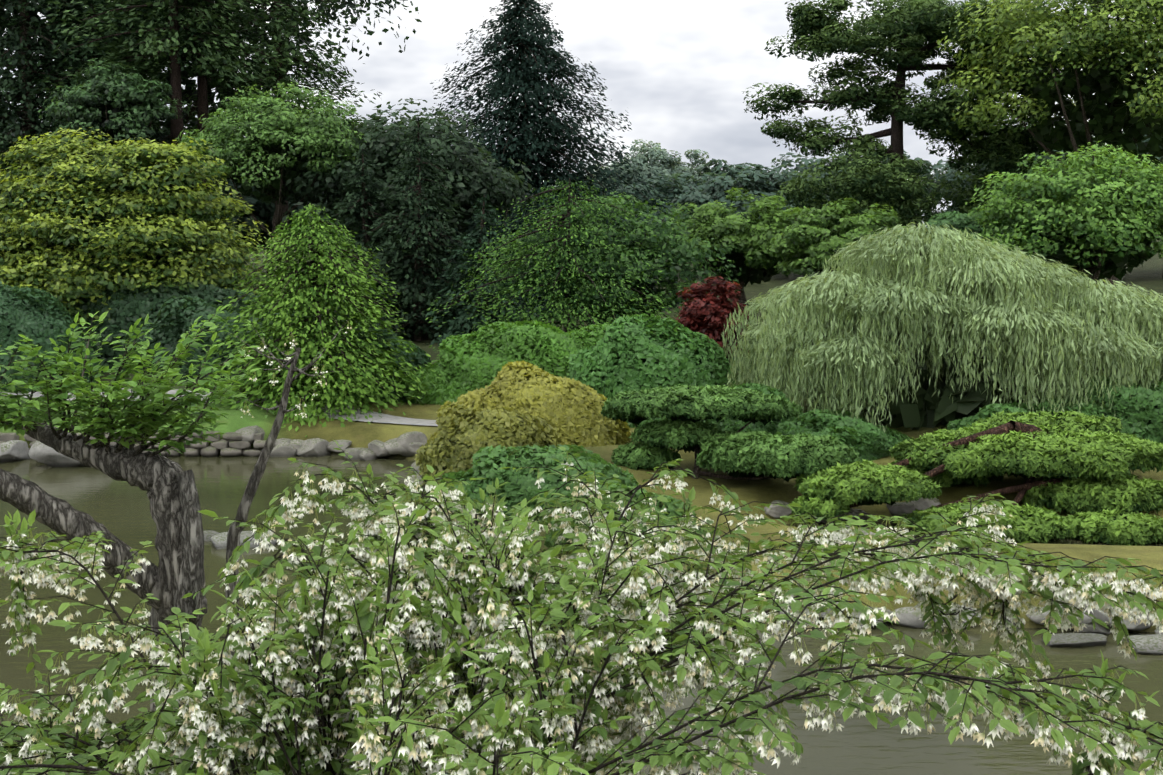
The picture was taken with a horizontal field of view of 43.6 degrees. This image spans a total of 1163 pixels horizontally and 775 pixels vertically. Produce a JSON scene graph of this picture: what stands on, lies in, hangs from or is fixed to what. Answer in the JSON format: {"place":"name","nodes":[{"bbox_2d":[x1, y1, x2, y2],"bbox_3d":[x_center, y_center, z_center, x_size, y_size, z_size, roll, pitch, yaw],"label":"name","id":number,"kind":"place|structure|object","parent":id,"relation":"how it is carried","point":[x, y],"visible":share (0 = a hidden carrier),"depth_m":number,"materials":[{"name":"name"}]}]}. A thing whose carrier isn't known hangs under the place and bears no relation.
{"place":"outdoors","nodes":[
{"label":"outdoors","id":0,"kind":"place"},
{"bbox_2d":[2,388,437,425],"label":"path gravel","id":1,"kind":"structure","parent":0,"point":[386,418],"depth_m":36.14,"materials":[{"name":"grey gravel"}]},
{"bbox_2d":[1,0,1155,227],"label":"sky","id":2,"kind":"structure","parent":0,"point":[681,70],"materials":[{"name":"white"}]},
{"bbox_2d":[0,455,1162,774],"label":"pond water","id":3,"kind":"structure","parent":0,"point":[854,745],"depth_m":17.98,"materials":[{"name":"green liquid"}]},
{"bbox_2d":[0,235,1162,631],"bbox_3d":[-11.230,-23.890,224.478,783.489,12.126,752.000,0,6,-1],"label":"ground","id":4,"kind":"structure","parent":0,"point":[760,491],"depth_m":27.43,"materials":[{"name":"green plant"}]},
{"bbox_2d":[0,281,99,391],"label":"dark shrub","id":5,"kind":"object","parent":4,"relation":"on","point":[51,318],"visible":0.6,"depth_m":38.81,"materials":[{"name":"green plant"}]},
{"bbox_2d":[0,0,196,166],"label":"tree","id":6,"kind":"object","parent":4,"relation":"on","point":[68,24],"visible":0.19,"depth_m":69.65,"materials":[{"name":"green plant"}]},
{"bbox_2d":[0,0,228,245],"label":"tree","id":7,"kind":"object","parent":4,"relation":"on","point":[28,120],"visible":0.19,"depth_m":68.61,"materials":[{"name":"green plant"}]},
{"bbox_2d":[38,58,190,156],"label":"light green tree","id":8,"kind":"object","parent":4,"relation":"on","point":[122,109],"visible":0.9,"depth_m":63.18,"materials":[{"name":"green plant"}]},
{"bbox_2d":[0,304,261,725],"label":"tree","id":9,"kind":"object","parent":4,"relation":"on","point":[173,578],"visible":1,"depth_m":8.79,"materials":[{"name":"green plant"}]},
{"bbox_2d":[0,431,265,456],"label":"stone retaining wall","id":10,"kind":"structure","parent":4,"relation":"on","point":[230,444],"depth_m":33.49,"materials":[{"name":"grey stone"}]},
{"bbox_2d":[0,440,276,548],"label":"rocks","id":11,"kind":"object","parent":4,"relation":"on","point":[19,450],"depth_m":31.81,"materials":[{"name":"grey stone"}]},
{"bbox_2d":[0,127,284,327],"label":"tree","id":12,"kind":"object","parent":4,"relation":"on","point":[153,226],"visible":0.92,"depth_m":42.54,"materials":[{"name":"green plant"}]},
{"bbox_2d":[53,261,289,373],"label":"dark shrub","id":13,"kind":"object","parent":4,"relation":"on","point":[130,307],"visible":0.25,"depth_m":41.89,"materials":[{"name":"green plant"}]},
{"bbox_2d":[38,0,311,148],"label":"tree","id":14,"kind":"object","parent":4,"relation":"on","point":[174,50],"visible":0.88,"depth_m":65.51,"materials":[{"name":"green plant"}]},
{"bbox_2d":[89,0,304,225],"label":"tree","id":15,"kind":"object","parent":4,"relation":"on","point":[202,93],"visible":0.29,"depth_m":67.57,"materials":[{"name":"green plant"}]},
{"bbox_2d":[0,0,421,148],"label":"dark tree","id":16,"kind":"object","parent":4,"relation":"on","point":[353,6],"visible":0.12,"depth_m":80.83,"materials":[{"name":"green plant"}]},
{"bbox_2d":[123,295,337,383],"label":"dark shrub","id":17,"kind":"object","parent":4,"relation":"on","point":[172,334],"visible":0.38,"depth_m":40.34,"materials":[{"name":"green plant"}]},
{"bbox_2d":[175,82,373,309],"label":"light green tree","id":18,"kind":"object","parent":4,"relation":"on","point":[273,137],"visible":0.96,"depth_m":59.05,"materials":[{"name":"green plant"}]},
{"bbox_2d":[181,0,382,300],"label":"tree","id":19,"kind":"object","parent":4,"relation":"on","point":[286,44],"visible":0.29,"depth_m":71.86,"materials":[{"name":"green plant"}]},
{"bbox_2d":[223,313,355,711],"bbox_3d":[-1.895,1.943,9.490,0.888,4.876,0.734,0,6,-1],"label":"small tree","id":20,"kind":"object","parent":4,"relation":"on","point":[233,538],"visible":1,"depth_m":9.33,"materials":[{"name":"grey plant"}]},
{"bbox_2d":[187,203,440,436],"bbox_3d":[-7.178,-1.378,38.017,7.409,6.811,7.662,0,6,-1],"label":"tree","id":21,"kind":"object","parent":4,"relation":"on","point":[322,266],"visible":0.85,"depth_m":36.89,"materials":[{"name":"leaf"},{"name":"bark"}]},
{"bbox_2d":[236,425,427,492],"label":"shore rocks","id":22,"kind":"object","parent":4,"relation":"on","point":[408,444],"visible":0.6,"depth_m":33.38,"materials":[{"name":"grey stone"}]},
{"bbox_2d":[307,147,441,339],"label":"dark conifer","id":23,"kind":"object","parent":4,"relation":"on","point":[363,199],"visible":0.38,"depth_m":57.04,"materials":[{"name":"green plant"}]},
{"bbox_2d":[321,326,430,402],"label":"dark shrub","id":24,"kind":"object","parent":4,"relation":"on","point":[420,357],"visible":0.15,"depth_m":39.23,"materials":[{"name":"green plant"}]},
{"bbox_2d":[278,98,536,308],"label":"dark tree","id":25,"kind":"object","parent":4,"relation":"on","point":[472,178],"visible":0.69,"depth_m":60.02,"materials":[{"name":"green plant"}]},
{"bbox_2d":[349,115,494,344],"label":"dark conifer","id":26,"kind":"object","parent":4,"relation":"on","point":[402,259],"visible":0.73,"depth_m":54.91,"materials":[{"name":"green plant"}]},
{"bbox_2d":[424,195,550,345],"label":"dark conifer","id":27,"kind":"object","parent":4,"relation":"on","point":[461,322],"visible":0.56,"depth_m":53.15,"materials":[{"name":"green plant"}]},
{"bbox_2d":[414,401,561,485],"bbox_3d":[-1.766,1.121,28.151,2.849,1.758,2.662,0,6,-1],"label":"shrub","id":28,"kind":"object","parent":4,"relation":"on","point":[461,444],"visible":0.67,"depth_m":27.53,"materials":[{"name":"yellow plant"}]},
{"bbox_2d":[400,320,610,405],"bbox_3d":[-1.075,-0.371,39.544,8.298,2.902,4.326,0,6,-1],"label":"round hedge shrub","id":29,"kind":"object","parent":4,"relation":"on","point":[464,365],"visible":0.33,"depth_m":38.40,"materials":[{"name":"green plant"}]},
{"bbox_2d":[346,0,708,319],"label":"tall conifer","id":30,"kind":"object","parent":4,"relation":"on","point":[522,77],"visible":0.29,"depth_m":72.14,"materials":[{"name":"green plant"}]},
{"bbox_2d":[430,360,631,448],"bbox_3d":[-1.055,1.069,31.664,4.980,3.289,3.873,0,6,-1],"label":"yellowish shrub","id":31,"kind":"object","parent":4,"relation":"on","point":[569,409],"visible":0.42,"depth_m":30.77,"materials":[{"name":"yellow plant"}]},
{"bbox_2d":[440,444,638,530],"bbox_3d":[-0.746,1.661,24.669,3.474,1.410,2.882,0,6,-1],"label":"shrub","id":32,"kind":"object","parent":4,"relation":"on","point":[518,487],"visible":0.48,"depth_m":24.04,"materials":[{"name":"green plant"}]},
{"bbox_2d":[422,177,690,362],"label":"tree","id":33,"kind":"object","parent":4,"relation":"on","point":[566,319],"visible":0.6,"depth_m":44.84,"materials":[{"name":"green plant"}]},
{"bbox_2d":[0,440,1162,774],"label":"flowering shrub","id":34,"kind":"object","parent":4,"relation":"on","point":[486,654],"visible":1,"depth_m":5.07,"materials":[{"name":"green plant"}]},
{"bbox_2d":[0,99,1162,279],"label":"treeline","id":35,"kind":"object","parent":4,"relation":"on","point":[757,181],"visible":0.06,"depth_m":98.97,"materials":[{"name":"green plant"}]},
{"bbox_2d":[472,191,742,323],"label":"green tree","id":36,"kind":"object","parent":4,"relation":"on","point":[684,252],"visible":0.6,"depth_m":46.00,"materials":[{"name":"green plant"}]},
{"bbox_2d":[587,161,633,189],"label":"tree","id":37,"kind":"object","parent":4,"relation":"on","point":[624,168],"visible":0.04,"depth_m":146.48,"materials":[{"name":"green plant"}]},
{"bbox_2d":[544,482,709,555],"bbox_3d":[0.750,2.046,22.466,2.662,1.122,2.308,0,6,-1],"label":"shrub","id":38,"kind":"object","parent":4,"relation":"on","point":[669,510],"visible":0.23,"depth_m":22.05,"materials":[{"name":"green plant"}]},
{"bbox_2d":[568,313,734,427],"bbox_3d":[1.725,-0.392,35.957,4.951,2.856,3.716,0,6,-1],"label":"shrub","id":39,"kind":"object","parent":4,"relation":"on","point":[628,353],"visible":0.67,"depth_m":35.05,"materials":[{"name":"green plant"}]},
{"bbox_2d":[621,139,688,187],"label":"tree","id":40,"kind":"object","parent":4,"relation":"on","point":[656,153],"visible":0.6,"depth_m":146.16,"materials":[{"name":"green plant"}]},
{"bbox_2d":[665,149,711,194],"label":"tree","id":41,"kind":"object","parent":4,"relation":"on","point":[695,156],"visible":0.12,"depth_m":147.55,"materials":[{"name":"green plant"}]},
{"bbox_2d":[674,276,757,362],"bbox_3d":[3.356,-1.299,37.497,2.064,3.170,2.022,-5,8,-41],"label":"red maple tree","id":42,"kind":"object","parent":4,"relation":"on","point":[706,314],"visible":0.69,"depth_m":36.92,"materials":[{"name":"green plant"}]},
{"bbox_2d":[640,382,813,446],"bbox_3d":[3.128,0.673,31.357,3.828,1.578,2.672,0,6,-1],"label":"shrub","id":43,"kind":"object","parent":4,"relation":"on","point":[729,424],"visible":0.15,"depth_m":30.59,"materials":[{"name":"green plant"}]},
{"bbox_2d":[601,384,861,481],"bbox_3d":[2.662,1.010,27.382,4.617,1.948,4.349,0,6,-1],"label":"pine shrub","id":44,"kind":"object","parent":4,"relation":"on","point":[739,455],"visible":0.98,"depth_m":27.16,"materials":[{"name":"green plant"}]},
{"bbox_2d":[665,187,828,340],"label":"tree","id":45,"kind":"object","parent":4,"relation":"on","point":[747,238],"visible":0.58,"depth_m":52.83,"materials":[{"name":"green plant"}]},
{"bbox_2d":[730,349,788,392],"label":"shrub","id":46,"kind":"object","parent":4,"relation":"on","point":[751,370],"depth_m":38.98,"materials":[{"name":"green plant"}]},
{"bbox_2d":[774,426,877,464],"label":"shrub","id":47,"kind":"object","parent":4,"relation":"on","point":[856,441],"visible":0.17,"depth_m":29.34,"materials":[{"name":"green plant"}]},
{"bbox_2d":[761,197,907,281],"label":"tree","id":48,"kind":"object","parent":4,"relation":"on","point":[814,238],"visible":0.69,"depth_m":50.42,"materials":[{"name":"green plant"}]},
{"bbox_2d":[774,409,911,460],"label":"willow shrub","id":49,"kind":"object","parent":4,"relation":"on","point":[879,442],"visible":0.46,"depth_m":30.31,"materials":[{"name":"green plant"}]},
{"bbox_2d":[764,475,1008,542],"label":"rocks","id":50,"kind":"object","parent":4,"relation":"on","point":[894,509],"visible":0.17,"depth_m":26.01,"materials":[{"name":"grey stone"}]},
{"bbox_2d":[742,0,1073,228],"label":"pine tree","id":51,"kind":"object","parent":4,"relation":"on","point":[909,29],"visible":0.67,"depth_m":58.55,"materials":[{"name":"green plant"}]},
{"bbox_2d":[720,220,1162,431],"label":"weeping willow tree","id":52,"kind":"object","parent":4,"relation":"on","point":[918,331],"visible":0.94,"depth_m":31.73,"materials":[{"name":"green plant"}]},
{"bbox_2d":[738,581,1155,634],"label":"rocks","id":53,"kind":"object","parent":4,"relation":"on","point":[907,616],"depth_m":18.86,"materials":[{"name":"grey stone"}]},
{"bbox_2d":[881,210,1049,267],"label":"tree","id":54,"kind":"object","parent":4,"relation":"on","point":[959,221],"visible":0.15,"depth_m":48.19,"materials":[{"name":"green plant"}]},
{"bbox_2d":[791,410,1162,545],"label":"pine shrub","id":55,"kind":"object","parent":4,"relation":"on","point":[1083,464],"visible":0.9,"depth_m":25.25,"materials":[{"name":"green plant"}]},
{"bbox_2d":[947,402,1127,431],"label":"willow shrub","id":56,"kind":"object","parent":4,"relation":"on","point":[987,411],"visible":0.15,"depth_m":30.34,"materials":[{"name":"green plant"}]},
{"bbox_2d":[933,0,1162,319],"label":"tree","id":57,"kind":"object","parent":4,"relation":"on","point":[1095,48],"visible":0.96,"depth_m":53.38,"materials":[{"name":"green plant"}]},
{"bbox_2d":[965,140,1162,284],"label":"tree","id":58,"kind":"object","parent":4,"relation":"on","point":[1098,231],"visible":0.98,"depth_m":41.92,"materials":[{"name":"green plant"}]},
{"bbox_2d":[1034,376,1162,443],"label":"willow shrub","id":59,"kind":"object","parent":4,"relation":"on","point":[1146,422],"visible":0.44,"depth_m":29.94,"materials":[{"name":"green plant"}]},
{"bbox_2d":[1041,626,1162,654],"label":"rocks","id":60,"kind":"object","parent":4,"relation":"on","point":[1152,644],"depth_m":18.02,"materials":[{"name":"grey stone"}]}
]}

